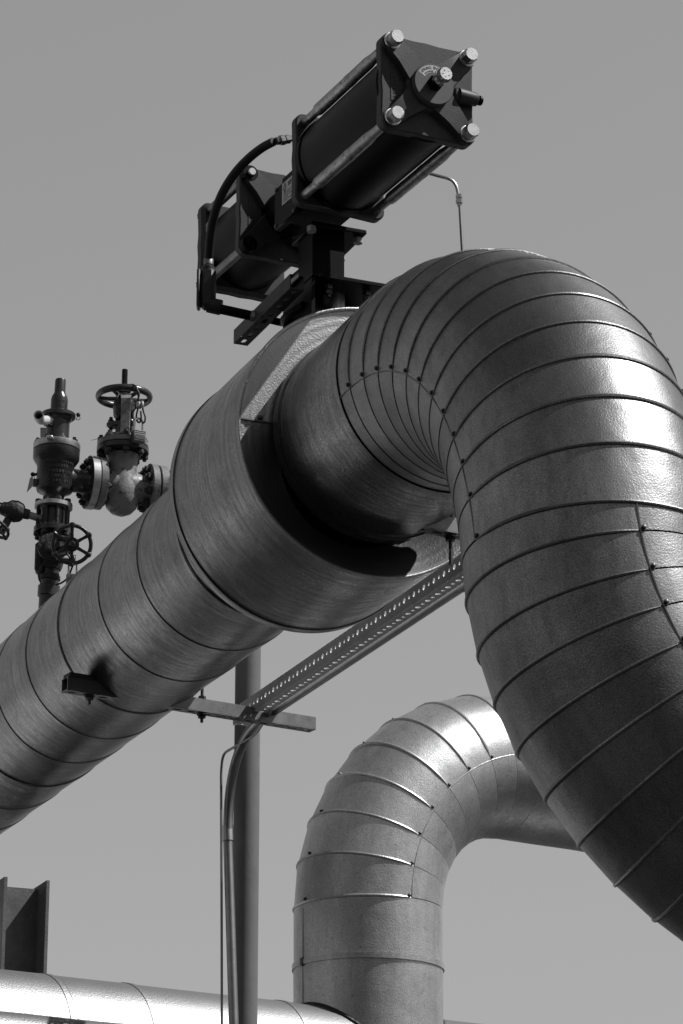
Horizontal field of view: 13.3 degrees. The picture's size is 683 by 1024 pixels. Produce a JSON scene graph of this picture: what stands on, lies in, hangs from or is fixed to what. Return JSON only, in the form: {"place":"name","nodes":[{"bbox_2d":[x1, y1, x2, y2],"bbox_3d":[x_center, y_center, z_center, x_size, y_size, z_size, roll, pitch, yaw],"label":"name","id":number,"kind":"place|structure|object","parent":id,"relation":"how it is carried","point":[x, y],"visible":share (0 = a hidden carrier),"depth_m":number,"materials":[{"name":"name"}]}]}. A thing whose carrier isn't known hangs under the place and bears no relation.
{"place":"outdoors","nodes":[
{"label":"outdoors","id":0,"kind":"place"},
{"bbox_2d":[0,877,49,972],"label":"steel column","id":1,"kind":"structure","parent":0,"point":[24,916],"depth_m":10.79,"materials":[{"name":"grey metal"}]},
{"bbox_2d":[0,1011,120,1023],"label":"slim pipe","id":2,"kind":"object","parent":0,"point":[13,1018],"visible":1,"depth_m":8.18,"materials":[{"name":"silver metal"}]},
{"bbox_2d":[0,969,478,1023],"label":"insulated pipe","id":3,"kind":"object","parent":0,"point":[44,994],"visible":0.84,"depth_m":9.76,"materials":[{"name":"silver metal"}]},
{"bbox_2d":[292,694,583,1023],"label":"insulated pipe","id":4,"kind":"object","parent":3,"relation":"attached to","point":[412,804],"visible":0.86,"depth_m":10.54,"materials":[{"name":"grey metal"}]},
{"bbox_2d":[233,647,260,1023],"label":"round post","id":5,"kind":"object","parent":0,"point":[246,805],"visible":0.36,"depth_m":9.43,"materials":[{"name":"grey metal"}]},
{"bbox_2d":[61,672,315,731],"bbox_3d":[-0.463,0.564,9.049,0.877,0.170,0.046,12,-22,-30],"label":"strut channel","id":6,"kind":"object","parent":5,"relation":"attached to","point":[89,688],"visible":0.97,"depth_m":9.06,"materials":[{"name":"metal"}]},
{"bbox_2d":[0,248,682,940],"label":"insulated pipe","id":7,"kind":"object","parent":6,"relation":"attached to","point":[518,414],"visible":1,"depth_m":6.51,"materials":[{"name":"metal"}]},
{"bbox_2d":[37,567,59,608],"bbox_3d":[-1.003,0.317,10.019,0.077,0.252,0.079,0,-19,0],"label":"pipe stub","id":8,"kind":"object","parent":7,"relation":"on","point":[48,588],"visible":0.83,"depth_m":10.01,"materials":[{"name":"metal"}]},
{"bbox_2d":[33,495,92,574],"bbox_3d":[-0.965,0.075,10.034,0.137,0.288,0.282,10,-22,-27],"label":"gate valve","id":9,"kind":"object","parent":8,"relation":"on","point":[53,532],"visible":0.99,"depth_m":10.02,"materials":[{"name":"metal"}]},
{"bbox_2d":[0,500,41,539],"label":"bleeder valve","id":10,"kind":"object","parent":9,"relation":"attached to","point":[13,511],"visible":1,"depth_m":10.06,"materials":[{"name":"metal"}]},
{"bbox_2d":[38,552,75,585],"bbox_3d":[-0.958,0.194,9.949,0.167,0.094,0.057,-18,-26,42],"label":"lockout cable","id":11,"kind":"object","parent":9,"relation":"attached to","point":[72,558],"visible":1,"depth_m":9.95,"materials":[{"name":"black plastic"}]},
{"bbox_2d":[66,565,77,582],"bbox_3d":[-0.911,0.205,9.922,0.042,0.086,0.026,3,-19,-9],"label":"padlock","id":12,"kind":"object","parent":11,"relation":"hanging from","point":[69,576],"visible":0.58,"depth_m":9.91,"materials":[{"name":"silver metal"}]},
{"bbox_2d":[31,378,112,511],"bbox_3d":[-0.962,-0.239,10.209,0.345,0.483,0.206,12,-23,-32],"label":"relief valve","id":13,"kind":"object","parent":9,"relation":"attached to","point":[56,453],"visible":1,"depth_m":10.14,"materials":[{"name":"metal"}]},
{"bbox_2d":[27,477,32,491],"bbox_3d":[-1.075,-0.094,10.101,0.020,0.057,0.001,0,-19,0],"label":"valve tag","id":14,"kind":"object","parent":13,"relation":"attached to","point":[30,484],"visible":1,"depth_m":10.10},
{"bbox_2d":[40,428,46,437],"bbox_3d":[-1.035,-0.274,10.174,0.025,0.040,0.001,0,-19,0],"label":"valve tag","id":15,"kind":"object","parent":13,"relation":"on","point":[43,431],"visible":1,"depth_m":10.17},
{"bbox_2d":[91,369,169,516],"bbox_3d":[-0.741,-0.244,10.313,0.274,0.547,0.203,7,-20,-19],"label":"gate valve","id":16,"kind":"object","parent":13,"relation":"attached to","point":[130,491],"visible":0.95,"depth_m":10.23,"materials":[{"name":"metal"}]},
{"bbox_2d":[115,384,145,423],"bbox_3d":[-0.739,-0.381,10.258,0.106,0.158,0.038,-7,-20,20],"label":"lockout cable","id":17,"kind":"object","parent":16,"relation":"attached to","point":[139,405],"visible":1,"depth_m":10.23,"materials":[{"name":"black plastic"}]},
{"bbox_2d":[131,417,145,443],"bbox_3d":[-0.709,-0.287,10.222,0.047,0.092,0.032,10,-21,-26],"label":"padlock","id":18,"kind":"object","parent":17,"relation":"hanging from","point":[138,436],"visible":1,"depth_m":10.21,"materials":[{"name":"silver metal"}]},
{"bbox_2d":[158,465,169,495],"bbox_3d":[-0.440,-0.051,10.362,0.467,0.178,0.178,7,-20,-19],"label":"flanged pipe","id":19,"kind":"object","parent":16,"relation":"attached to","point":[165,472],"visible":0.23,"depth_m":10.22,"materials":[{"name":"metal"}]},
{"bbox_2d":[196,29,483,327],"bbox_3d":[-0.002,-0.760,7.798,0.310,0.582,1.263,9,-21,-25],"label":"valve actuator","id":20,"kind":"object","parent":7,"relation":"on","point":[390,120],"visible":0.97,"depth_m":7.67,"materials":[{"name":"black metal"}]},
{"bbox_2d":[234,274,303,345],"bbox_3d":[-0.198,-0.542,7.886,0.041,0.041,0.415,8,-21,-22],"label":"strut channel","id":21,"kind":"object","parent":20,"relation":"attached to","point":[280,298],"visible":1,"depth_m":7.85,"materials":[{"name":"grey metal"}]},
{"bbox_2d":[196,264,304,325],"bbox_3d":[-0.221,-0.582,7.918,0.350,0.206,0.142,-10,-22,27],"label":"elbow fitting","id":22,"kind":"object","parent":21,"relation":"attached to","point":[207,301],"visible":1,"depth_m":7.93,"materials":[{"name":"metal"}]},
{"bbox_2d":[204,135,291,264],"bbox_3d":[-0.267,-0.844,7.916,0.326,0.311,0.078,-16,-25,39],"label":"air hose","id":23,"kind":"object","parent":22,"relation":"on","point":[244,162],"visible":1,"depth_m":7.92,"materials":[{"name":"black rubber"}]},
{"bbox_2d":[417,514,459,565],"bbox_3d":[0.329,0.081,7.416,0.566,0.134,0.041,11,-22,-30],"label":"strut channel","id":24,"kind":"object","parent":7,"relation":"attached to","point":[447,529],"visible":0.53,"depth_m":7.37,"materials":[{"name":"metal"}]},
{"bbox_2d":[430,173,463,250],"bbox_3d":[0.272,-0.694,7.893,0.123,0.526,0.025,-5,-20,13],"label":"gooseneck tube","id":25,"kind":"object","parent":7,"relation":"attached to","point":[459,201],"visible":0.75,"depth_m":7.93,"materials":[{"name":"silver metal"}]},
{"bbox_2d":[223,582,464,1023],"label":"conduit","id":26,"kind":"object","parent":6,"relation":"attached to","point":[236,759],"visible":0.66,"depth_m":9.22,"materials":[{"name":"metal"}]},
{"bbox_2d":[220,710,271,1023],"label":"instrument tube","id":27,"kind":"object","parent":26,"relation":"attached to","point":[221,866],"visible":1,"depth_m":9.33,"materials":[{"name":"metal"}]},
{"bbox_2d":[233,555,463,725],"bbox_3d":[0.072,0.345,8.421,0.044,0.056,2.046,8,-21,-22],"label":"cable tray","id":28,"kind":"object","parent":6,"relation":"attached to","point":[452,579],"visible":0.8,"depth_m":8.45,"materials":[{"name":"grey metal"}]},
{"bbox_2d":[0,0,682,1023],"label":"sky","id":29,"kind":"structure","parent":0,"point":[120,120],"materials":[{"name":"grey"}]}
]}

